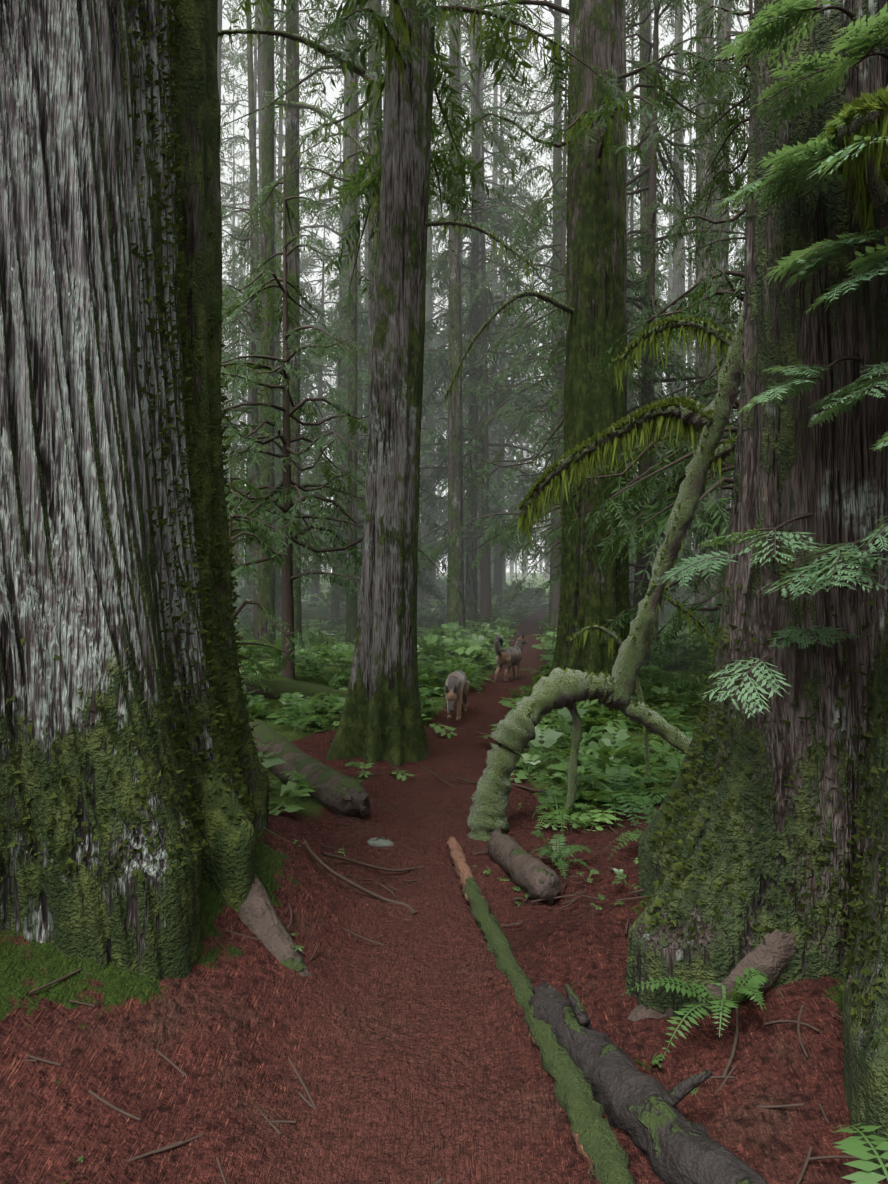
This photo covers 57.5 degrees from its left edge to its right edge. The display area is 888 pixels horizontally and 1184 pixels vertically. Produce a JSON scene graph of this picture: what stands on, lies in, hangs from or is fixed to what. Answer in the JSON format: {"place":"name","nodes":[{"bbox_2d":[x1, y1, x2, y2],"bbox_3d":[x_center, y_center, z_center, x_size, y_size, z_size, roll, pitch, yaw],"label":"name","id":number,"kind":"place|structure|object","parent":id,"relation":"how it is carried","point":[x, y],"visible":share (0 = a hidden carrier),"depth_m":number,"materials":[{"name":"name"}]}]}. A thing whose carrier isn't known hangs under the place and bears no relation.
{"place":"outdoors","nodes":[
{"label":"outdoors","id":0,"kind":"place"},
{"bbox_2d":[0,572,887,1183],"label":"ground","id":1,"kind":"structure","parent":0,"point":[410,1052],"depth_m":2.67,"materials":[{"name":"brown soil"}]},
{"bbox_2d":[0,0,269,979],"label":"cedar tree","id":2,"kind":"object","parent":1,"relation":"on","point":[80,578],"visible":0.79,"depth_m":2.89,"materials":[{"name":"grey plant"}]},
{"bbox_2d":[172,0,265,912],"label":"tree trunk","id":3,"kind":"object","parent":1,"relation":"on","point":[228,862],"visible":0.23,"depth_m":3.83,"materials":[{"name":"green plant"}]},
{"bbox_2d":[238,874,311,976],"bbox_3d":[-0.856,1.157,3.324,0.238,1.014,1.346,0,0,-44],"label":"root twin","id":4,"kind":"object","parent":1,"relation":"on","point":[261,920],"visible":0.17,"depth_m":3.21,"materials":[{"name":"brown plant"}]},
{"bbox_2d":[241,678,346,707],"bbox_3d":[-2.124,1.263,9.890,2.872,0.552,0.309,0,0,-13],"label":"mossy log","id":5,"kind":"object","parent":1,"relation":"on","point":[282,687],"visible":0.17,"depth_m":9.82,"materials":[{"name":"green plant"}]},
{"bbox_2d":[249,718,370,818],"bbox_3d":[-1.207,1.422,6.633,0.322,0.403,2.882,0,0,-27],"label":"log","id":6,"kind":"object","parent":1,"relation":"on","point":[338,792],"visible":0.75,"depth_m":5.91,"materials":[{"name":"wood"}]},
{"bbox_2d":[367,837,393,846],"bbox_3d":[-0.396,1.565,5.048,0.172,0.084,0.124,0,0,1],"label":"trail rock","id":7,"kind":"object","parent":1,"relation":"on","point":[378,842],"visible":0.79,"depth_m":5.02,"materials":[{"name":"grey stone"}]},
{"bbox_2d":[326,0,435,765],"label":"cedar tree","id":8,"kind":"object","parent":1,"relation":"on","point":[385,654],"visible":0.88,"depth_m":7.62,"materials":[{"name":"grey plant"}]},
{"bbox_2d":[61,576,717,1183],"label":"undergrowth leaves","id":9,"kind":"object","parent":1,"relation":"on","point":[555,732],"visible":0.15,"depth_m":10.05,"materials":[{"name":"green plant"}]},
{"bbox_2d":[23,760,860,1183],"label":"fallen twigs","id":10,"kind":"object","parent":1,"relation":"on","point":[411,910],"visible":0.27,"depth_m":2.63,"materials":[{"name":"brown wood"}]},
{"bbox_2d":[0,0,887,1047],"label":"trunk moss tufts","id":11,"kind":"object","parent":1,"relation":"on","point":[186,388],"visible":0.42,"depth_m":3.36,"materials":[{"name":"green plant"}]},
{"bbox_2d":[445,670,469,719],"bbox_3d":[0.142,1.252,9.890,0.280,0.563,1.136,0,0,8],"label":"dog","id":12,"kind":"object","parent":1,"relation":"on","point":[457,685],"visible":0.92,"depth_m":9.68},
{"bbox_2d":[494,631,527,681],"bbox_3d":[1.113,1.046,13.261,0.270,0.797,1.076,0,0,33],"label":"dog","id":13,"kind":"object","parent":1,"relation":"on","point":[510,658],"visible":1,"depth_m":13.03},
{"bbox_2d":[487,827,561,906],"bbox_3d":[0.414,1.496,4.460,0.187,0.221,1.018,0,0,-13],"label":"short log","id":14,"kind":"object","parent":1,"relation":"on","point":[533,877],"visible":0.98,"depth_m":4.20,"materials":[{"name":"wood"}]},
{"bbox_2d":[446,836,634,1183],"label":"mossy log","id":15,"kind":"object","parent":1,"relation":"on","point":[602,1152],"visible":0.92,"depth_m":2.48,"materials":[{"name":"green plant"}]},
{"bbox_2d":[218,0,887,840],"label":"vine maple limbs","id":16,"kind":"object","parent":1,"relation":"on","point":[550,692],"visible":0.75,"depth_m":5.23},
{"bbox_2d":[218,0,887,819],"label":"hanging moss","id":17,"kind":"object","parent":1,"relation":"on","point":[656,426],"visible":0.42,"depth_m":5.30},
{"bbox_2d":[234,599,887,1183],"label":"ferns","id":18,"kind":"object","parent":1,"relation":"on","point":[848,1145],"visible":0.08,"depth_m":5.68,"materials":[{"name":"green plant"}]},
{"bbox_2d":[549,0,645,711],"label":"tree trunk","id":19,"kind":"object","parent":1,"relation":"on","point":[596,209],"visible":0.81,"depth_m":10.57,"materials":[{"name":"green plant"}]},
{"bbox_2d":[528,981,768,1183],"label":"fallen log","id":20,"kind":"object","parent":1,"relation":"on","point":[673,1145],"visible":0.79,"depth_m":2.23,"materials":[{"name":"grey wood"}]},
{"bbox_2d":[564,984,590,1026],"bbox_3d":[0.439,1.374,2.681,0.042,0.096,0.136,0,0,-24],"label":"stub","id":21,"kind":"object","parent":20,"relation":"on","point":[581,1015],"visible":0.98,"depth_m":2.66,"materials":[{"name":"wood"}]},
{"bbox_2d":[661,1069,711,1107],"bbox_3d":[0.667,1.389,2.248,0.172,0.097,0.042,0,0,-16],"label":"stub","id":22,"kind":"object","parent":20,"relation":"on","point":[674,1096],"visible":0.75,"depth_m":2.24,"materials":[{"name":"grey wood"}]},
{"bbox_2d":[627,929,796,1020],"bbox_3d":[0.911,1.281,2.776,0.989,0.728,0.311,0,0,-22],"label":"log","id":23,"kind":"object","parent":1,"relation":"on","point":[770,957],"visible":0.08,"depth_m":2.72,"materials":[{"name":"wood"}]},
{"bbox_2d":[625,0,887,1181],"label":"cedar tree","id":24,"kind":"object","parent":1,"relation":"on","point":[831,474],"visible":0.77,"depth_m":2.85,"materials":[{"name":"brown plant"}]},
{"bbox_2d":[655,0,887,717],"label":"cedar spray","id":25,"kind":"object","parent":24,"relation":"attached to","point":[773,31],"depth_m":2.65,"materials":[{"name":"green plant"}]},
{"bbox_2d":[220,0,753,572],"label":"sky","id":26,"kind":"structure","parent":0,"point":[331,95],"materials":[{"name":"white"}]}
]}

